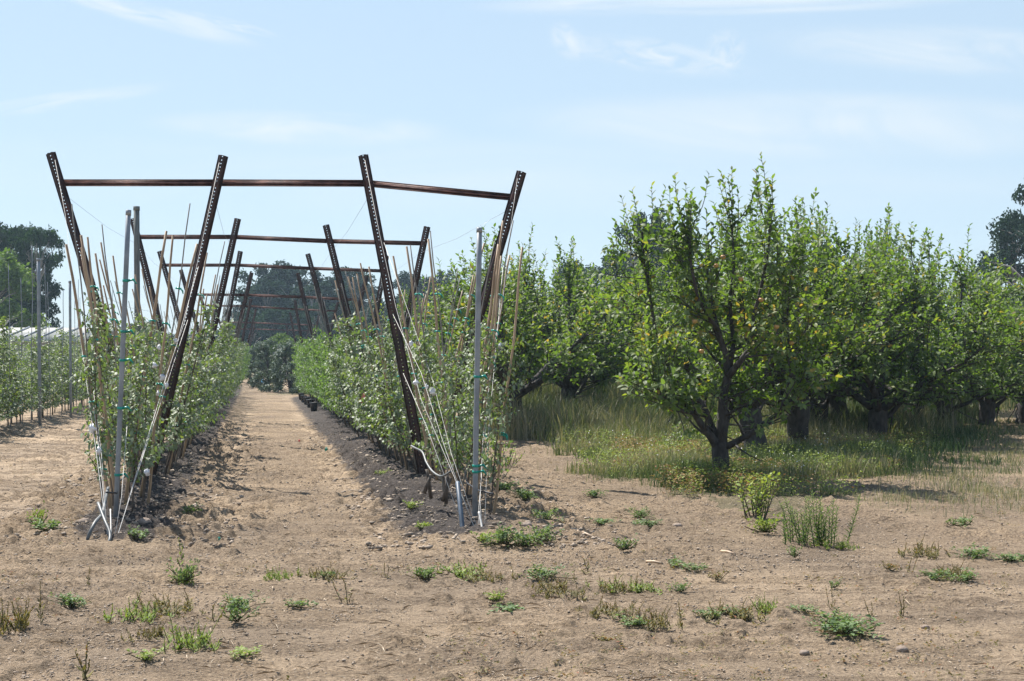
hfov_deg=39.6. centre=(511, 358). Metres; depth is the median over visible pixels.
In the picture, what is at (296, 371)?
young apple tree
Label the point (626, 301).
apple tree
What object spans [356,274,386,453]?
bamboo stake
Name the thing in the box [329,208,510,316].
trellis wire
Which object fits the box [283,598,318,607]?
weed
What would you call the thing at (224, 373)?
young apple tree
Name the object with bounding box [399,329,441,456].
young apple tree
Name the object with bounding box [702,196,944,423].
apple tree
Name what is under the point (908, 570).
weed
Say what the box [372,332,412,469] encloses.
young apple tree
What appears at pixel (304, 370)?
young apple tree
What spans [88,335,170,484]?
young apple tree
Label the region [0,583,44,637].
weed
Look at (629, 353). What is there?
apple tree
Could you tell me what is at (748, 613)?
weed
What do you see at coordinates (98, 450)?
plant tag
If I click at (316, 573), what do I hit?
weed
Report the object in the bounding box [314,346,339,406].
young apple tree
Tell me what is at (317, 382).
young apple tree
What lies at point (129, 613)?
weed
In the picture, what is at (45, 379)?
young apple tree
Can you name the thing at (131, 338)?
bamboo stake
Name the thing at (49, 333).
long shed
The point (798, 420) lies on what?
apple tree
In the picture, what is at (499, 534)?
weed
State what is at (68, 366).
young apple tree
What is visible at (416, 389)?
bamboo stake
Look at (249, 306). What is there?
steel trellis
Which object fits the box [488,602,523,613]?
weed
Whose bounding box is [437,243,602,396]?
apple tree
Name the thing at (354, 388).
young apple tree
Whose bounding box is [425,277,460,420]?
plant stake
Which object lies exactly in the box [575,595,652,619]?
weed
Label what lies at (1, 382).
young apple tree
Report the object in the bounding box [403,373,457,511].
twine
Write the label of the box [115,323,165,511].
young apple tree
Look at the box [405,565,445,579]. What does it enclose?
weed
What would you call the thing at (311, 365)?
young apple tree
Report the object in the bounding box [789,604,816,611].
weed
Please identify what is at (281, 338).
lime tree
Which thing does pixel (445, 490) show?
prop stick
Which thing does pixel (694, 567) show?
weed
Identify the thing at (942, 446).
lush grass
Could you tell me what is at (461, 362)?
young apple tree
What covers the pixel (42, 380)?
young apple tree
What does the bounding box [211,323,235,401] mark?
young apple tree
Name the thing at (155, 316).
bamboo stake
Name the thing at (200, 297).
bamboo stake
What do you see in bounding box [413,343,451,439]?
young apple tree
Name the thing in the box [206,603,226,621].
weed
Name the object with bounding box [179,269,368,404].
steel trellis
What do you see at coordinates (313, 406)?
plant pot
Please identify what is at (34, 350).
young apple tree
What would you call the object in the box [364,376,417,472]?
young apple tree
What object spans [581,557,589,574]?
weed
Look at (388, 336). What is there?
young apple tree
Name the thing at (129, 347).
young apple tree
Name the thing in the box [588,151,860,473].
apple tree
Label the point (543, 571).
weed
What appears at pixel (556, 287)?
apple tree
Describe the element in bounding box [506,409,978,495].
leafy undergrowth
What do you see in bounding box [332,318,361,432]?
young apple tree
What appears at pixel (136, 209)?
grey post
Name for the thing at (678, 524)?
stone
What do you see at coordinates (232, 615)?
weed
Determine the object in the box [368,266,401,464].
bamboo stake
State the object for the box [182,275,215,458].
bamboo stake
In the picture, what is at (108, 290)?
bamboo stake
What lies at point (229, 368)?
young apple tree
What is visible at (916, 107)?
sky
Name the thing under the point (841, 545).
weed
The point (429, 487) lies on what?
prop stick
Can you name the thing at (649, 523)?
weed
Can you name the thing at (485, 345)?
young apple tree
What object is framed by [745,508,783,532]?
weed
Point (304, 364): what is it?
young apple tree
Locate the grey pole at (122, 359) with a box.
[113,210,136,518]
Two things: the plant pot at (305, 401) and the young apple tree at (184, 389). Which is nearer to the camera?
the young apple tree at (184, 389)
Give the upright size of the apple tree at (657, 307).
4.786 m
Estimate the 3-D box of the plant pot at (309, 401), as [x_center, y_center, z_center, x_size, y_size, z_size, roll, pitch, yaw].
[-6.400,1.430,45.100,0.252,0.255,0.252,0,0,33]
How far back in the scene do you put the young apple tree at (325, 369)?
33.46 m
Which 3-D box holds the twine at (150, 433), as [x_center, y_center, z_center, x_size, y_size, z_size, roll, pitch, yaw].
[-3.501,0.582,13.950,0.019,2.026,3.910,0,0,-4]
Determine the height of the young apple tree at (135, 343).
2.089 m
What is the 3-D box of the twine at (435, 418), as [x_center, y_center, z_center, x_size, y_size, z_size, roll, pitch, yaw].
[-0.893,0.529,14.919,0.048,2.107,4.295,0,0,-15]
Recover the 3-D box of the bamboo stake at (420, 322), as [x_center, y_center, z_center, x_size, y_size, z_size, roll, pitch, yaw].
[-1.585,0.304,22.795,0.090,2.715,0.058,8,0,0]
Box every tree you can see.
[0,221,30,327]
[0,223,45,326]
[0,247,51,327]
[0,316,26,421]
[0,329,32,425]
[0,334,53,421]
[0,336,45,423]
[0,338,35,420]
[0,339,13,420]
[0,354,27,416]
[0,369,11,417]
[2,342,45,422]
[5,225,65,327]
[12,338,60,418]
[17,345,69,417]
[18,344,64,416]
[19,321,66,408]
[21,349,63,409]
[29,332,82,414]
[35,328,82,412]
[44,331,84,410]
[47,344,88,411]
[49,340,86,409]
[50,345,87,400]
[63,349,88,401]
[68,308,126,505]
[68,336,93,403]
[74,354,104,406]
[82,288,140,498]
[82,312,129,505]
[84,297,152,471]
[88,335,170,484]
[92,317,154,475]
[92,350,153,492]
[102,344,152,434]
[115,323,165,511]
[116,318,161,441]
[118,322,175,368]
[123,334,173,500]
[126,318,172,458]
[126,323,168,437]
[126,327,157,430]
[128,327,166,461]
[131,311,166,450]
[132,329,178,495]
[141,314,179,389]
[157,333,207,464]
[161,341,178,404]
[163,301,218,474]
[163,357,222,461]
[165,346,204,469]
[173,356,231,439]
[174,351,220,417]
[177,328,214,458]
[179,322,222,440]
[181,354,220,454]
[186,318,235,447]
[188,327,219,343]
[195,335,223,434]
[201,333,233,428]
[202,355,225,412]
[207,340,228,408]
[209,332,237,413]
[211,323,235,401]
[211,366,234,411]
[215,346,241,410]
[216,338,241,407]
[217,347,237,402]
[218,308,277,370]
[223,259,298,320]
[223,365,236,398]
[224,351,250,399]
[225,347,241,393]
[231,345,245,388]
[233,284,267,340]
[235,342,247,382]
[237,361,245,383]
[238,305,293,362]
[241,354,250,377]
[242,347,261,383]
[244,341,271,388]
[246,277,306,340]
[247,337,290,391]
[255,344,297,389]
[261,305,322,357]
[262,332,296,374]
[263,339,298,392]
[280,343,309,393]
[282,264,306,298]
[288,302,345,344]
[290,354,310,397]
[291,339,311,398]
[291,340,309,396]
[292,343,314,400]
[292,343,318,404]
[293,270,333,333]
[296,336,318,401]
[297,281,337,336]
[298,347,321,404]
[298,350,319,403]
[299,337,324,406]
[302,334,331,412]
[302,339,324,408]
[305,328,336,416]
[305,358,327,409]
[308,351,333,414]
[308,357,329,411]
[309,341,338,419]
[310,350,336,414]
[312,347,340,417]
[313,326,348,426]
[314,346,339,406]
[316,301,385,357]
[317,350,343,418]
[318,334,351,427]
[319,354,350,427]
[320,343,344,423]
[321,353,357,431]
[322,271,342,295]
[323,337,355,430]
[323,342,358,436]
[323,346,353,427]
[332,266,385,326]
[332,315,380,448]
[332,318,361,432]
[336,337,374,444]
[338,337,372,439]
[339,331,372,441]
[340,356,383,451]
[341,300,415,369]
[345,312,387,453]
[354,330,403,461]
[355,281,384,327]
[355,345,399,455]
[357,344,413,465]
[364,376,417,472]
[367,259,544,404]
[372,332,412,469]
[375,322,401,394]
[380,339,409,437]
[382,331,413,398]
[382,346,406,439]
[389,283,437,390]
[390,325,434,449]
[390,348,424,446]
[392,271,433,323]
[393,330,434,454]
[397,259,473,367]
[399,276,447,332]
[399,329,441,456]
[401,336,443,463]
[405,374,461,457]
[411,334,453,489]
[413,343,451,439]
[415,270,455,334]
[421,320,474,466]
[422,277,565,390]
[424,223,637,435]
[425,335,473,480]
[425,385,467,467]
[429,295,466,342]
[434,351,474,480]
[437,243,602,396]
[443,353,489,481]
[451,315,493,479]
[451,325,496,495]
[456,321,498,504]
[468,222,657,405]
[479,337,526,514]
[532,258,607,386]
[537,257,694,393]
[546,265,678,382]
[547,259,596,301]
[562,251,724,387]
[580,255,615,296]
[587,250,634,369]
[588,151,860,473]
[595,187,885,450]
[605,261,724,377]
[609,207,673,315]
[616,259,724,374]
[655,233,695,301]
[666,189,945,443]
[697,202,901,415]
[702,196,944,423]
[723,203,943,419]
[737,218,1023,439]
[771,206,920,387]
[822,211,976,393]
[829,221,1023,423]
[886,223,1023,427]
[889,229,1023,386]
[926,267,1023,425]
[928,283,1023,423]
[939,258,1023,395]
[972,183,1023,313]
[985,207,1023,313]
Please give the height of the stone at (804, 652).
0.038 m
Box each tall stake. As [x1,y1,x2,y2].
[8,264,10,426]
[20,278,22,423]
[31,249,32,422]
[44,265,47,416]
[47,282,50,419]
[61,289,63,414]
[73,301,74,411]
[76,280,78,408]
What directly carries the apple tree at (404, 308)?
on the ground at (260, 421)
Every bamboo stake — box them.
[65,244,112,511]
[80,235,119,510]
[80,252,119,498]
[81,247,132,472]
[87,237,112,505]
[94,253,131,470]
[99,259,131,386]
[100,242,138,467]
[103,285,116,343]
[112,256,143,468]
[122,285,141,416]
[124,231,167,503]
[132,289,169,437]
[134,274,158,439]
[139,243,197,496]
[141,269,158,356]
[147,235,173,502]
[149,287,163,373]
[167,267,205,474]
[175,295,207,459]
[179,253,207,397]
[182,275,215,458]
[185,289,203,449]
[189,284,217,444]
[334,313,368,439]
[335,280,372,442]
[347,276,396,460]
[352,277,378,446]
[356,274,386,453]
[360,263,406,469]
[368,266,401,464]
[389,290,405,402]
[392,256,432,476]
[404,277,430,452]
[406,246,437,480]
[412,293,424,372]
[414,295,426,349]
[419,290,462,454]
[427,239,453,483]
[427,243,484,468]
[437,275,473,473]
[454,260,499,483]
[465,244,498,493]
[469,221,503,494]
[478,256,501,492]
[484,255,509,423]
[492,247,522,514]
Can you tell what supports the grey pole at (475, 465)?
on the ground at (260, 421)
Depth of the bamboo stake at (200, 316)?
23.14 m
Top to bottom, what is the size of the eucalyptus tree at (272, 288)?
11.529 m
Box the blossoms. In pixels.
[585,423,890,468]
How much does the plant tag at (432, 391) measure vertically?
0.099 m
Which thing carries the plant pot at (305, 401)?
on the ground at (260, 421)
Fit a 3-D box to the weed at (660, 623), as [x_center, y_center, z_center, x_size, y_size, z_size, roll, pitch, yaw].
[0.832,1.541,8.577,0.299,0.161,0.419,0,0,-26]
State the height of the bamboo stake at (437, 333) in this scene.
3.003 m
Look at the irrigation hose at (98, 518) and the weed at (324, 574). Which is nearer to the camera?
the weed at (324, 574)
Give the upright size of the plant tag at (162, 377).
0.084 m
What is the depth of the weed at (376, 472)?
18.88 m
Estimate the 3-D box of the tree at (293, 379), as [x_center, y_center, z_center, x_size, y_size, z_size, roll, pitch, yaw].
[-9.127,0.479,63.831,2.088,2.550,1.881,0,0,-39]
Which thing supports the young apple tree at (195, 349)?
on the ground at (260, 421)
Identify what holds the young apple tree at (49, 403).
on the ground at (260, 421)
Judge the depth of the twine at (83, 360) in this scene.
13.84 m
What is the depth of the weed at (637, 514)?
14.05 m
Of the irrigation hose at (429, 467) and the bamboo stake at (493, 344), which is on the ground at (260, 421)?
the bamboo stake at (493, 344)
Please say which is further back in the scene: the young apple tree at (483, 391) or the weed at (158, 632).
the young apple tree at (483, 391)
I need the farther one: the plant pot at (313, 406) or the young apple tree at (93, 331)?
the plant pot at (313, 406)
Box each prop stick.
[423,474,432,493]
[425,469,432,498]
[441,477,451,501]
[444,475,448,503]
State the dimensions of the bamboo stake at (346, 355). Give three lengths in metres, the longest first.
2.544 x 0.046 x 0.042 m
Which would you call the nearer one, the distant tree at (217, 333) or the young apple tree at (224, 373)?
the young apple tree at (224, 373)
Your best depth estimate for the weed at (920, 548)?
11.55 m
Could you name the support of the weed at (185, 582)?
on the ground at (260, 421)
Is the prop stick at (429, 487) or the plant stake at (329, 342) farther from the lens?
the plant stake at (329, 342)
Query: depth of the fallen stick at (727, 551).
11.76 m
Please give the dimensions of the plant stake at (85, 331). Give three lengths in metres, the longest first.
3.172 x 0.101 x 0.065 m
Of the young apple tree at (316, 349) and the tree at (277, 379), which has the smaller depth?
the young apple tree at (316, 349)
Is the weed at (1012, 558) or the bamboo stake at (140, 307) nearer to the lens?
the weed at (1012, 558)
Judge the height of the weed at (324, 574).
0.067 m
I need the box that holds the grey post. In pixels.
[133,206,139,353]
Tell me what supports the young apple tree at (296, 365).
on the ground at (260, 421)
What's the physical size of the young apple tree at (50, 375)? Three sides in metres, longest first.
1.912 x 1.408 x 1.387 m
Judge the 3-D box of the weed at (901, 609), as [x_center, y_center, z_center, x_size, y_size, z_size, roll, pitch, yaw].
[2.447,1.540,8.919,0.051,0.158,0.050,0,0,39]
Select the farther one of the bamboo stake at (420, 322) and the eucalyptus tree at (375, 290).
the eucalyptus tree at (375, 290)
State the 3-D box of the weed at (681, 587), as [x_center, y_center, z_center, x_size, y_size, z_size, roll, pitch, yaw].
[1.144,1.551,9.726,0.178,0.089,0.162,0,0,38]
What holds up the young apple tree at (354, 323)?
on the ground at (260, 421)
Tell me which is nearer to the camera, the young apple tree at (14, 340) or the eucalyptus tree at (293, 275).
the young apple tree at (14, 340)
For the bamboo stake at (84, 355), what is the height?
2.752 m
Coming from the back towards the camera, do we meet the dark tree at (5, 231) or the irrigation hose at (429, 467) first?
the dark tree at (5, 231)
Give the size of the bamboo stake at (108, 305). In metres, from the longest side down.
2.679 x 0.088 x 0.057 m
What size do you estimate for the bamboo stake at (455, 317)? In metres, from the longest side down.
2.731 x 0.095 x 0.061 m
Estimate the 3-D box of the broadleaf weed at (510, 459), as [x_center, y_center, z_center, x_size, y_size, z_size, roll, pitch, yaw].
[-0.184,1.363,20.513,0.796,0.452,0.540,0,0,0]
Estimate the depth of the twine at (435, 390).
14.72 m
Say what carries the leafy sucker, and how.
on the ground at (260, 421)
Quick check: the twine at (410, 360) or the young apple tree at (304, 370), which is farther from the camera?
the young apple tree at (304, 370)
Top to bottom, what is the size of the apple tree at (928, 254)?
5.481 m
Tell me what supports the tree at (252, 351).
on the ground at (260, 421)
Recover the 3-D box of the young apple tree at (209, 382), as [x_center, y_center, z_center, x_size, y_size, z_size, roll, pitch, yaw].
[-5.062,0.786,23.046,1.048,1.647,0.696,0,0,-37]
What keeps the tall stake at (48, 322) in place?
on the ground at (260, 421)
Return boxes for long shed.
[0,326,115,384]
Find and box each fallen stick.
[646,560,662,563]
[720,550,735,554]
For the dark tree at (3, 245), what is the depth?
116.71 m
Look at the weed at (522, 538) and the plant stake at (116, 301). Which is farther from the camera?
the plant stake at (116, 301)
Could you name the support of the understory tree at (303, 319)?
on the ground at (260, 421)
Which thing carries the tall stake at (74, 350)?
on the ground at (260, 421)
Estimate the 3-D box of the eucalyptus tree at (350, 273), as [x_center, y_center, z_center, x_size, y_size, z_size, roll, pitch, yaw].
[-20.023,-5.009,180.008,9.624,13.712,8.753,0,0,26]
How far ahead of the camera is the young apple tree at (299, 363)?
52.98 m
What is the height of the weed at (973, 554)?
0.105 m
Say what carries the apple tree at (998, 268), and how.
on the ground at (260, 421)
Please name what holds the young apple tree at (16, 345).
on the ground at (260, 421)
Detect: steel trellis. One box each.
[46,152,525,474]
[131,218,429,435]
[157,251,388,355]
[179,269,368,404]
[200,296,338,345]
[218,309,319,348]
[226,321,308,374]
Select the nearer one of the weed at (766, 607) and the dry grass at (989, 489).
the weed at (766, 607)
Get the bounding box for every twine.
[55,162,107,532]
[80,271,107,533]
[92,359,105,510]
[115,429,126,532]
[118,165,218,531]
[118,320,187,532]
[120,269,197,525]
[365,163,473,524]
[384,243,475,523]
[393,315,473,525]
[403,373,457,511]
[480,183,516,510]
[485,270,502,510]
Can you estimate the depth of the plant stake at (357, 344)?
22.99 m
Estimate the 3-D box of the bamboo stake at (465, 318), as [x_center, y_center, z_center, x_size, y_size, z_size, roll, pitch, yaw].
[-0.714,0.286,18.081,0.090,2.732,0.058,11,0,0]
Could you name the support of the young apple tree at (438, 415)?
on the ground at (260, 421)
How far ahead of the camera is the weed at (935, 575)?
10.32 m
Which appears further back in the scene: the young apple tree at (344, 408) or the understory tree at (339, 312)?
the understory tree at (339, 312)
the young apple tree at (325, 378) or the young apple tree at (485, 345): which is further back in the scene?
the young apple tree at (325, 378)
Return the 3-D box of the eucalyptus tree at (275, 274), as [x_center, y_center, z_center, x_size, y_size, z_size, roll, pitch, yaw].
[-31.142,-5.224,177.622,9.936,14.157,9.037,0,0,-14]
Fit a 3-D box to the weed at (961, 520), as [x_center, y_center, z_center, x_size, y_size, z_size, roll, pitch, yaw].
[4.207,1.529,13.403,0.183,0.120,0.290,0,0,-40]
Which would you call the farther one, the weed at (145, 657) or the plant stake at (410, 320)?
the plant stake at (410, 320)
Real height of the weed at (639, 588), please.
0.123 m
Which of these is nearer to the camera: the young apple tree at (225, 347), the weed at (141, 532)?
the weed at (141, 532)
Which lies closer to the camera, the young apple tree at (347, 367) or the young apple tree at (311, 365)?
the young apple tree at (347, 367)
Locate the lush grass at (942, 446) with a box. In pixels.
[806,421,1012,480]
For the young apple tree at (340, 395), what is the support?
on the ground at (260, 421)
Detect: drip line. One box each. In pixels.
[105,439,171,493]
[403,439,493,494]
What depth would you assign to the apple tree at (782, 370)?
22.05 m
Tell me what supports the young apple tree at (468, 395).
on the ground at (260, 421)
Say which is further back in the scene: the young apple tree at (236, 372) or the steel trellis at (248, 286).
the young apple tree at (236, 372)
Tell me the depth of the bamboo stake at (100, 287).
17.59 m
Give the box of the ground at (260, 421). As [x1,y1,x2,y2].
[0,363,1023,680]
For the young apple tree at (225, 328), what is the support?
on the ground at (260, 421)
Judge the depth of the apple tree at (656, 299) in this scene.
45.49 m
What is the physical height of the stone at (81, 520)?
0.081 m
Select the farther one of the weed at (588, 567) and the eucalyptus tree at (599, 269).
the eucalyptus tree at (599, 269)
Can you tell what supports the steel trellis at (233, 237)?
on the ground at (260, 421)
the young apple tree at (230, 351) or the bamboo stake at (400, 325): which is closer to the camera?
the bamboo stake at (400, 325)
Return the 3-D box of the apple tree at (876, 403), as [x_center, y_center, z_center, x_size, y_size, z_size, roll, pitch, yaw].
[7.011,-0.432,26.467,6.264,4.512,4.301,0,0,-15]
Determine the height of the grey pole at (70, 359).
3.793 m
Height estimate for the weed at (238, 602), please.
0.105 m
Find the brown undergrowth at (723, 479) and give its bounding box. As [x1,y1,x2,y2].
[608,421,967,496]
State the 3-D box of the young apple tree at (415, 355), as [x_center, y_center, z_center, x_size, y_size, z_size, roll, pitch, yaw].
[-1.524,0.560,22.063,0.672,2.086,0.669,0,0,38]
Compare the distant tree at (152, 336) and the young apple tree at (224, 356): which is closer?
the young apple tree at (224, 356)
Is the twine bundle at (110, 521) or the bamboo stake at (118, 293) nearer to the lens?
the twine bundle at (110, 521)
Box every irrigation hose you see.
[86,486,109,539]
[97,502,111,540]
[410,445,451,476]
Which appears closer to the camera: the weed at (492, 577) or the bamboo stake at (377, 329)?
the weed at (492, 577)
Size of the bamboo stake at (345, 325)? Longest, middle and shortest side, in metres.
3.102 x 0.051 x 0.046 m
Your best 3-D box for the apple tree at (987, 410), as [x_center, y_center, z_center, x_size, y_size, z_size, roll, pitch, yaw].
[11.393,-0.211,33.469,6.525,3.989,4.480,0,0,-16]
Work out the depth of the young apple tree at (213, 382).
26.31 m
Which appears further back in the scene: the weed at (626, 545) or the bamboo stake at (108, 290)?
the bamboo stake at (108, 290)
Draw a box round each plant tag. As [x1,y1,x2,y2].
[88,423,96,434]
[96,446,101,454]
[144,468,149,475]
[160,374,165,380]
[430,388,435,395]
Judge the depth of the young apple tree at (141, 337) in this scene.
20.11 m
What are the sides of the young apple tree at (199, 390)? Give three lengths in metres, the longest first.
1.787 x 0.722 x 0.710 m
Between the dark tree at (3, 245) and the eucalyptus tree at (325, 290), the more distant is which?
the eucalyptus tree at (325, 290)
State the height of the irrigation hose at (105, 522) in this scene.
0.361 m
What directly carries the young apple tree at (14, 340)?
on the ground at (260, 421)
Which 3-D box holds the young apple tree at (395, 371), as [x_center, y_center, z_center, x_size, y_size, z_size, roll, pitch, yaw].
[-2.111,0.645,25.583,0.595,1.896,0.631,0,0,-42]
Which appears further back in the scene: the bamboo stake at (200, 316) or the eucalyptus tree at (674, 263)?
the eucalyptus tree at (674, 263)
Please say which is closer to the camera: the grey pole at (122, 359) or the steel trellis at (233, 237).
the grey pole at (122, 359)
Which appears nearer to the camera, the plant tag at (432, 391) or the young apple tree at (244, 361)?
the plant tag at (432, 391)
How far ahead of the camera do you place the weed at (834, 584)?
9.83 m
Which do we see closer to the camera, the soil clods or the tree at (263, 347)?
the soil clods
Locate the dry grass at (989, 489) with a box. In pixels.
[799,407,1023,518]
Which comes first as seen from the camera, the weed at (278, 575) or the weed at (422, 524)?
the weed at (278, 575)
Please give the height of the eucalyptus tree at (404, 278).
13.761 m
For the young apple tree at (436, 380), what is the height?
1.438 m
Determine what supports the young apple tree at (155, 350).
on the ground at (260, 421)
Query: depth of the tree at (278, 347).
71.84 m
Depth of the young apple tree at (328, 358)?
30.70 m
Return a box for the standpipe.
[455,481,464,526]
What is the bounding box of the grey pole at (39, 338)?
[36,258,41,425]
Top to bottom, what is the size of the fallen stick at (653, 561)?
0.026 m
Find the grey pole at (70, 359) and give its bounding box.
[68,281,71,417]
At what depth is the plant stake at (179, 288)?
15.39 m
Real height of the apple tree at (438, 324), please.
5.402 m
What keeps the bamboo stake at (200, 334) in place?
on the ground at (260, 421)
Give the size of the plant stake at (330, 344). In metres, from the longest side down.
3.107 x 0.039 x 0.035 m
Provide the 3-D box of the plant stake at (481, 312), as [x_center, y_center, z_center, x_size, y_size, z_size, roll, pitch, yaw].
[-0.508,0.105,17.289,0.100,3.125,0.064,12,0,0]
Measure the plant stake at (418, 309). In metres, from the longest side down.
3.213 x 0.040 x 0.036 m
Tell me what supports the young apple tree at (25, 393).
on the ground at (260, 421)
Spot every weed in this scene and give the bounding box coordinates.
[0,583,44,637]
[24,514,59,531]
[26,501,48,524]
[47,592,85,607]
[74,642,93,680]
[103,590,174,623]
[121,620,175,642]
[126,647,163,661]
[127,525,151,538]
[135,590,205,618]
[161,609,221,653]
[165,557,199,584]
[170,572,194,585]
[177,538,183,564]
[182,500,202,513]
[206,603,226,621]
[216,590,268,610]
[220,599,259,622]
[229,645,262,658]
[263,563,313,580]
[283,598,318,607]
[305,562,358,581]
[317,570,334,577]
[332,577,353,603]
[374,467,391,474]
[403,498,422,509]
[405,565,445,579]
[414,521,432,529]
[437,559,486,580]
[451,441,516,479]
[463,564,521,582]
[470,529,496,541]
[478,441,524,465]
[479,522,518,546]
[483,480,528,491]
[483,588,507,601]
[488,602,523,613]
[499,522,550,547]
[505,487,538,500]
[518,563,575,580]
[524,522,564,542]
[525,570,577,591]
[529,504,566,521]
[531,579,598,600]
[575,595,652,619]
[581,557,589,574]
[582,489,607,497]
[585,517,621,524]
[585,575,670,594]
[590,632,622,644]
[599,572,654,594]
[611,611,650,626]
[613,532,638,549]
[615,597,685,632]
[624,506,654,519]
[632,517,662,527]
[661,421,694,449]
[664,578,691,591]
[667,555,684,567]
[675,561,706,570]
[677,597,768,623]
[692,607,725,617]
[708,568,730,580]
[726,604,747,616]
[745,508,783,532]
[748,591,777,615]
[779,501,812,542]
[781,491,861,546]
[786,541,801,557]
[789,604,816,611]
[802,607,864,627]
[805,607,884,642]
[808,532,859,550]
[825,582,834,609]
[829,578,841,587]
[863,598,875,616]
[882,561,901,570]
[898,534,952,559]
[898,591,907,615]
[906,554,918,571]
[916,568,954,580]
[933,560,968,577]
[941,567,978,582]
[946,515,973,527]
[949,542,994,560]
[988,551,1023,562]
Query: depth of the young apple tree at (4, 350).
31.75 m
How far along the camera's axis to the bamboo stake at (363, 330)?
20.77 m
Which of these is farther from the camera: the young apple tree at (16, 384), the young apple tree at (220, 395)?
the young apple tree at (220, 395)
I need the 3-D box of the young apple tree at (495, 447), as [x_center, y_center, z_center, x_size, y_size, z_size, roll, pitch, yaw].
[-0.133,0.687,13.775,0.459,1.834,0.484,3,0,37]
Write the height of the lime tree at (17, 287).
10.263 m
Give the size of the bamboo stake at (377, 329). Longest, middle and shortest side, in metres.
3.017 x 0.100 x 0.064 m
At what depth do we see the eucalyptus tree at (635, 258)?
118.87 m
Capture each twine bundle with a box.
[110,509,111,532]
[478,511,482,526]
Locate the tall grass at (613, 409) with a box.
[465,375,1015,497]
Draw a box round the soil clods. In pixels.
[0,430,1023,680]
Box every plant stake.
[71,204,102,506]
[101,224,127,471]
[110,280,132,357]
[147,203,190,494]
[173,241,224,469]
[192,276,219,439]
[314,286,352,430]
[316,296,353,429]
[341,283,380,440]
[345,270,388,455]
[381,280,415,465]
[386,274,426,442]
[394,283,414,442]
[410,245,443,491]
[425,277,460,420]
[426,268,457,459]
[430,231,456,480]
[446,241,494,472]
[462,220,513,484]
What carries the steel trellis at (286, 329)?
on the ground at (260, 421)
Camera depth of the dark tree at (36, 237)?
111.15 m
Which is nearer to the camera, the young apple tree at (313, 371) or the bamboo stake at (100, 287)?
the bamboo stake at (100, 287)
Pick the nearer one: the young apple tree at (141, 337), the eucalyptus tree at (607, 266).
the young apple tree at (141, 337)
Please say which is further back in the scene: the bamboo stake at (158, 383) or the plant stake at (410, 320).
the plant stake at (410, 320)
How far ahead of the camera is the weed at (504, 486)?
16.36 m
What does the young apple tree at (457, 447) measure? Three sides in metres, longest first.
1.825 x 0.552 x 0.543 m
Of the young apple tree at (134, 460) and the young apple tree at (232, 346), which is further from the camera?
the young apple tree at (232, 346)
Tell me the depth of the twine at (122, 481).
12.83 m
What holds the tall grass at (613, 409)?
on the ground at (260, 421)
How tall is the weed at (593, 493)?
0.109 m
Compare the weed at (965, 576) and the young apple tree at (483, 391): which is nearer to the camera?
the weed at (965, 576)
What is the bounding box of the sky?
[0,0,1023,355]
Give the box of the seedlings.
[0,449,1023,680]
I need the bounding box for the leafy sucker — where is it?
[733,471,779,518]
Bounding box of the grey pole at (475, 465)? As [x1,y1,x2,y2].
[472,227,488,515]
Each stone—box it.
[77,518,89,523]
[137,517,151,524]
[521,522,532,526]
[672,523,682,526]
[799,649,809,655]
[895,645,908,651]
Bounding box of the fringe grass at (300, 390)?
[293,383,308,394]
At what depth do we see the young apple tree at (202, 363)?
21.48 m
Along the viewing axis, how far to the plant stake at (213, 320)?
25.40 m
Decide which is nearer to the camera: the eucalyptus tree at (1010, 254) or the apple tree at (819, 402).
the apple tree at (819, 402)
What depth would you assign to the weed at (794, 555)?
11.43 m
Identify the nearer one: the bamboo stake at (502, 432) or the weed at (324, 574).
the weed at (324, 574)
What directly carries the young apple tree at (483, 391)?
on the ground at (260, 421)
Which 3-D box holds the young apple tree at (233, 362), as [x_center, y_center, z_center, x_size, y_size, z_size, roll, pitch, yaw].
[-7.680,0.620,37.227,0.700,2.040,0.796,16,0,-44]
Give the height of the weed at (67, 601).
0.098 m
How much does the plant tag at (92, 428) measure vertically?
0.120 m
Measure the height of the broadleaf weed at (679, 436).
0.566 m
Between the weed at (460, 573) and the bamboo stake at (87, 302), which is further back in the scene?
the bamboo stake at (87, 302)
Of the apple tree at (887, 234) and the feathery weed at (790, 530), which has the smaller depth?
the feathery weed at (790, 530)
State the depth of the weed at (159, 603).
8.92 m
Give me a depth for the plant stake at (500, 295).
15.89 m
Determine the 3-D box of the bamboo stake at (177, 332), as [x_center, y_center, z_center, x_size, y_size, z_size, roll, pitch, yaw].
[-3.722,0.139,15.393,0.651,2.767,0.050,0,0,0]
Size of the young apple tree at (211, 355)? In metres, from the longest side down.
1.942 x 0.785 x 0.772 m
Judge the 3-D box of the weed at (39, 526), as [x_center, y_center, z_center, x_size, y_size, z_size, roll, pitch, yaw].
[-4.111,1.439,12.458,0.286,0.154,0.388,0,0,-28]
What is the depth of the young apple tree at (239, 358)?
48.32 m
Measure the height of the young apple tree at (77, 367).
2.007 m
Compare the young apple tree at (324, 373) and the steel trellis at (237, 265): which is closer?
the young apple tree at (324, 373)
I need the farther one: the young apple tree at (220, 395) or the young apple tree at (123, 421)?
the young apple tree at (220, 395)
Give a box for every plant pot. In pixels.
[303,397,309,404]
[306,399,313,407]
[310,402,317,410]
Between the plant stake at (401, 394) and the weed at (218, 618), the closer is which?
the weed at (218, 618)
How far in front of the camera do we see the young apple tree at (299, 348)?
46.61 m
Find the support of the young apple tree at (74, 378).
on the ground at (260, 421)
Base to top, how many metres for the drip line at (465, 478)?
0.140 m
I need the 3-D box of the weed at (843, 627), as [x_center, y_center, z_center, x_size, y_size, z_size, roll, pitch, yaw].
[1.953,1.557,8.362,0.466,0.127,0.576,0,0,15]
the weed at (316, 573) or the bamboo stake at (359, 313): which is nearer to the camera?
the weed at (316, 573)
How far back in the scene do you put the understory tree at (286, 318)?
163.02 m

